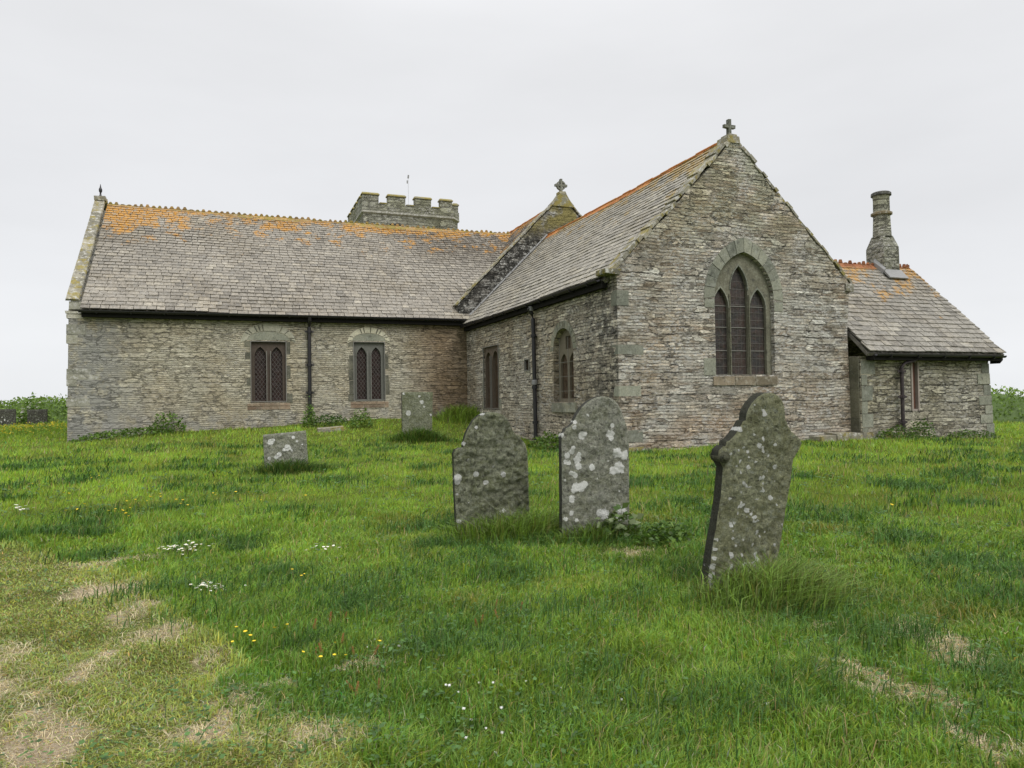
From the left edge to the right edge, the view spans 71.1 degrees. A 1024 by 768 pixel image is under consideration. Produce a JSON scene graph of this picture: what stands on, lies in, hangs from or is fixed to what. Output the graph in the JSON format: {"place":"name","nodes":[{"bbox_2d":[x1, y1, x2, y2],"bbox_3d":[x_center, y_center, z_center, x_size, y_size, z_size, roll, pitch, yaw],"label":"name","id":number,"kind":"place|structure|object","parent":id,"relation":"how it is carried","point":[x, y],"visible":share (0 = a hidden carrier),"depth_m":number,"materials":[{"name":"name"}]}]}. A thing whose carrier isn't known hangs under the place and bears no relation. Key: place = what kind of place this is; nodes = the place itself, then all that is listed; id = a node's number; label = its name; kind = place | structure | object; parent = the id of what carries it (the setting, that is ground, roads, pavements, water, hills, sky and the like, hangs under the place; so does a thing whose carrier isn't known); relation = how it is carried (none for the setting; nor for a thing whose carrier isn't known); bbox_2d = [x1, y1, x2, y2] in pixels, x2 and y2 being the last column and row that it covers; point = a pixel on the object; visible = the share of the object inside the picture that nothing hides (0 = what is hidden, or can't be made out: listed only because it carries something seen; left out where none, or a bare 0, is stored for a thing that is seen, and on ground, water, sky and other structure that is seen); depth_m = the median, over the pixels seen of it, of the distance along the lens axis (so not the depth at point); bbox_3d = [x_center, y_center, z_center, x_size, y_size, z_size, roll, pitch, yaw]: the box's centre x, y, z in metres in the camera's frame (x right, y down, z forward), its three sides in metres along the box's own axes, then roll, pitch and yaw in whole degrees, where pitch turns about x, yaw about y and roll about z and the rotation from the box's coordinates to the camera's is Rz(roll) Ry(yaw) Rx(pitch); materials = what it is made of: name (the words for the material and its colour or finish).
{"place":"outdoors","nodes":[
{"label":"outdoors","id":0,"kind":"place"},
{"bbox_2d":[0,417,1023,767],"bbox_3d":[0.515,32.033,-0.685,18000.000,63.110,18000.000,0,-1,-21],"label":"ground","id":1,"kind":"structure","parent":0,"point":[20,748],"depth_m":5.03,"materials":[{"name":"green plant"}]},
{"bbox_2d":[0,409,15,425],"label":"headstone","id":2,"kind":"object","parent":1,"relation":"on","point":[7,416],"visible":0.72,"depth_m":39.62,"materials":[{"name":"grey stone"}]},
{"bbox_2d":[16,392,43,424],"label":"flowering bush","id":3,"kind":"object","parent":1,"relation":"on","point":[23,412],"visible":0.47,"depth_m":41.55,"materials":[{"name":"green plant"}]},
{"bbox_2d":[0,421,66,440],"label":"yellow wildflowers","id":4,"kind":"object","parent":1,"relation":"on","point":[5,430],"visible":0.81,"depth_m":28.96,"materials":[{"name":"green plant"}]},
{"bbox_2d":[0,393,67,423],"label":"hedge bank","id":5,"kind":"structure","parent":1,"relation":"on","point":[55,406],"depth_m":43.00,"materials":[{"name":"green plant"}]},
{"bbox_2d":[27,409,47,427],"bbox_3d":[-22.069,1.816,33.347,0.790,1.280,0.143,0,-1,-21],"label":"headstone","id":6,"kind":"object","parent":1,"relation":"on","point":[34,416],"visible":0.53,"depth_m":33.30,"materials":[{"name":"grey stone"}]},
{"bbox_2d":[67,427,174,442],"bbox_3d":[-12.596,1.627,23.184,3.123,0.510,0.936,0,-1,-21],"label":"weed clump","id":7,"kind":"object","parent":1,"relation":"on","point":[97,435],"visible":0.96,"depth_m":23.09,"materials":[{"name":"green plant"}]},
{"bbox_2d":[147,411,186,433],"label":"weed clump","id":8,"kind":"object","parent":1,"relation":"on","point":[171,417],"visible":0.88,"depth_m":23.74,"materials":[{"name":"green plant"}]},
{"bbox_2d":[263,430,307,465],"bbox_3d":[-4.521,1.534,14.364,0.871,1.181,0.116,0,-4,-21],"label":"headstone","id":9,"kind":"object","parent":1,"relation":"on","point":[285,446],"visible":0.52,"depth_m":14.34,"materials":[{"name":"grey stone"}]},
{"bbox_2d":[212,456,360,476],"bbox_3d":[-4.447,1.607,14.122,2.772,0.427,1.635,-1,-1,-1],"label":"grass tuft","id":10,"kind":"object","parent":1,"relation":"on","point":[289,466],"visible":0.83,"depth_m":14.01,"materials":[{"name":"green plant"}]},
{"bbox_2d":[300,396,318,426],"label":"weed clump","id":11,"kind":"object","parent":1,"relation":"on","point":[308,419],"visible":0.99,"depth_m":24.65,"materials":[{"name":"green plant"}]},
{"bbox_2d":[317,426,343,431],"bbox_3d":[-5.937,1.504,23.457,0.840,0.240,0.660,0,-1,-21],"label":"ledger stone","id":12,"kind":"object","parent":1,"relation":"on","point":[324,429],"visible":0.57,"depth_m":23.29,"materials":[{"name":"grey stone"}]},
{"bbox_2d":[313,413,348,426],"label":"weed clump","id":13,"kind":"object","parent":1,"relation":"on","point":[328,422],"visible":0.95,"depth_m":24.67,"materials":[{"name":"green plant"}]},
{"bbox_2d":[349,408,373,428],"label":"weed clump","id":14,"kind":"object","parent":1,"relation":"on","point":[354,421],"visible":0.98,"depth_m":24.16,"materials":[{"name":"green plant"}]},
{"bbox_2d":[401,392,432,434],"bbox_3d":[-2.839,1.129,21.558,0.947,1.780,0.147,0,-1,-21],"label":"headstone","id":15,"kind":"object","parent":1,"relation":"on","point":[416,409],"visible":0.63,"depth_m":21.50,"materials":[{"name":"grey stone"}]},
{"bbox_2d":[382,425,455,443],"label":"grass tuft","id":16,"kind":"object","parent":1,"relation":"on","point":[423,435],"visible":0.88,"depth_m":21.07,"materials":[{"name":"green plant"}]},
{"bbox_2d":[432,402,483,423],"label":"grass tuft","id":17,"kind":"object","parent":1,"relation":"on","point":[463,413],"visible":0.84,"depth_m":26.35,"materials":[{"name":"green plant"}]},
{"bbox_2d":[452,412,529,533],"bbox_3d":[-0.223,1.199,8.184,0.911,1.760,0.139,0,-2,-21],"label":"headstone","id":18,"kind":"object","parent":1,"relation":"on","point":[489,462],"visible":0.65,"depth_m":8.16,"materials":[{"name":"grey stone"}]},
{"bbox_2d":[394,497,591,555],"bbox_3d":[0.042,1.516,7.885,3.027,0.499,2.201,-1,-1,12],"label":"grass tuft","id":19,"kind":"object","parent":1,"relation":"on","point":[535,523],"visible":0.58,"depth_m":7.77,"materials":[{"name":"green plant"}]},
{"bbox_2d":[65,119,1006,451],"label":"church","id":20,"kind":"structure","parent":1,"relation":"on","point":[701,297],"depth_m":23.30,"materials":[{"name":"stone"}]},
{"bbox_2d":[241,323,295,409],"bbox_3d":[-8.676,-0.621,25.559,1.848,3.056,0.330,0,-1,-21],"label":"window","id":21,"kind":"structure","parent":20,"relation":"in","point":[270,372],"depth_m":25.51,"materials":[{"name":"grey stone"}]},
{"bbox_2d":[347,327,389,407],"bbox_3d":[-5.365,-0.615,26.840,1.583,2.993,0.330,0,-1,-21],"label":"window","id":22,"kind":"structure","parent":20,"relation":"in","point":[368,363],"depth_m":26.79,"materials":[{"name":"grey stone"}]},
{"bbox_2d":[482,344,501,409],"bbox_3d":[-0.675,-0.220,25.463,0.181,2.270,2.005,0,-1,-21],"label":"window","id":23,"kind":"structure","parent":20,"relation":"in","point":[492,353],"depth_m":25.41,"materials":[{"name":"grey stone"}]},
{"bbox_2d":[524,358,529,371],"bbox_3d":[0.500,-0.591,22.342,0.115,0.420,0.430,0,-1,-21],"label":"window","id":24,"kind":"structure","parent":20,"relation":"in","point":[528,359],"depth_m":22.39,"materials":[{"name":"stone"}]},
{"bbox_2d":[550,321,576,411],"bbox_3d":[1.515,-0.486,19.917,0.316,2.544,1.699,0,-1,-21],"label":"window","id":25,"kind":"structure","parent":20,"relation":"in","point":[566,343],"depth_m":20.07,"materials":[{"name":"grey stone"}]},
{"bbox_2d":[703,238,782,384],"bbox_3d":[5.891,-1.863,18.508,2.543,3.787,0.325,0,-1,-21],"label":"window","id":26,"kind":"structure","parent":20,"relation":"in","point":[741,294],"depth_m":18.55,"materials":[{"name":"stone"}]},
{"bbox_2d":[910,361,919,410],"bbox_3d":[11.264,0.039,20.115,0.330,1.420,0.155,0,-1,-21],"label":"window","id":27,"kind":"structure","parent":20,"relation":"in","point":[914,367],"depth_m":20.13,"materials":[{"name":"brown stone"}]},
{"bbox_2d":[527,430,559,450],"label":"weed clump","id":28,"kind":"object","parent":1,"relation":"on","point":[543,441],"visible":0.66,"depth_m":19.38,"materials":[{"name":"green plant"}]},
{"bbox_2d":[521,517,648,549],"bbox_3d":[0.875,1.575,7.647,2.237,0.330,0.957,0,-1,-21],"label":"grass tuft","id":29,"kind":"object","parent":1,"relation":"on","point":[587,534],"visible":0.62,"depth_m":7.59,"materials":[{"name":"green plant"}]},
{"bbox_2d":[559,396,628,535],"bbox_3d":[0.916,1.090,7.906,0.855,1.906,0.121,0,-2,-21],"label":"headstone","id":30,"kind":"object","parent":1,"relation":"on","point":[593,458],"visible":0.71,"depth_m":7.87,"materials":[{"name":"grey stone"}]},
{"bbox_2d":[594,502,643,541],"bbox_3d":[1.186,1.505,7.746,0.642,0.454,0.394,0,-1,-21],"label":"leafy weed","id":31,"kind":"object","parent":1,"relation":"on","point":[632,517],"visible":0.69,"depth_m":7.74,"materials":[{"name":"green plant"}]},
{"bbox_2d":[631,519,695,547],"bbox_3d":[1.616,1.581,7.605,0.765,0.289,0.606,0,-1,-21],"label":"dock plant","id":32,"kind":"object","parent":1,"relation":"on","point":[665,531],"visible":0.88,"depth_m":7.51,"materials":[{"name":"green plant"}]},
{"bbox_2d":[701,392,800,593],"bbox_3d":[1.958,1.056,5.844,0.959,1.970,0.153,0,2,-21],"label":"headstone","id":33,"kind":"object","parent":1,"relation":"on","point":[754,452],"visible":0.64,"depth_m":5.79,"materials":[{"name":"grey stone"}]},
{"bbox_2d":[663,545,895,622],"bbox_3d":[2.061,1.481,5.508,2.060,0.501,1.551,0,-1,-21],"label":"grass tuft","id":34,"kind":"object","parent":1,"relation":"on","point":[769,582],"visible":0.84,"depth_m":5.36,"materials":[{"name":"green plant"}]},
{"bbox_2d":[777,553,850,582],"bbox_3d":[2.377,1.570,6.036,1.045,0.335,1.060,-2,-1,33],"label":"grass tuft","id":35,"kind":"object","parent":1,"relation":"on","point":[805,566],"visible":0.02,"depth_m":6.00,"materials":[{"name":"green plant"}]},
{"bbox_2d":[874,425,916,439],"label":"weed clump","id":36,"kind":"object","parent":1,"relation":"on","point":[892,429],"visible":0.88,"depth_m":19.14,"materials":[{"name":"green plant"}]},
{"bbox_2d":[907,419,938,439],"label":"weed clump","id":37,"kind":"object","parent":1,"relation":"on","point":[923,433],"visible":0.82,"depth_m":19.54,"materials":[{"name":"green plant"}]},
{"bbox_2d":[945,429,1002,439],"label":"weed clump","id":38,"kind":"object","parent":1,"relation":"on","point":[961,433],"visible":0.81,"depth_m":20.23,"materials":[{"name":"green plant"}]},
{"bbox_2d":[991,384,1023,422],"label":"hedge bank","id":39,"kind":"structure","parent":1,"relation":"on","point":[1007,405],"depth_m":32.58,"materials":[{"name":"green plant"}]},
{"bbox_2d":[0,0,1023,405],"label":"sky","id":40,"kind":"structure","parent":0,"point":[294,108],"materials":[{"name":"white"}]}
]}

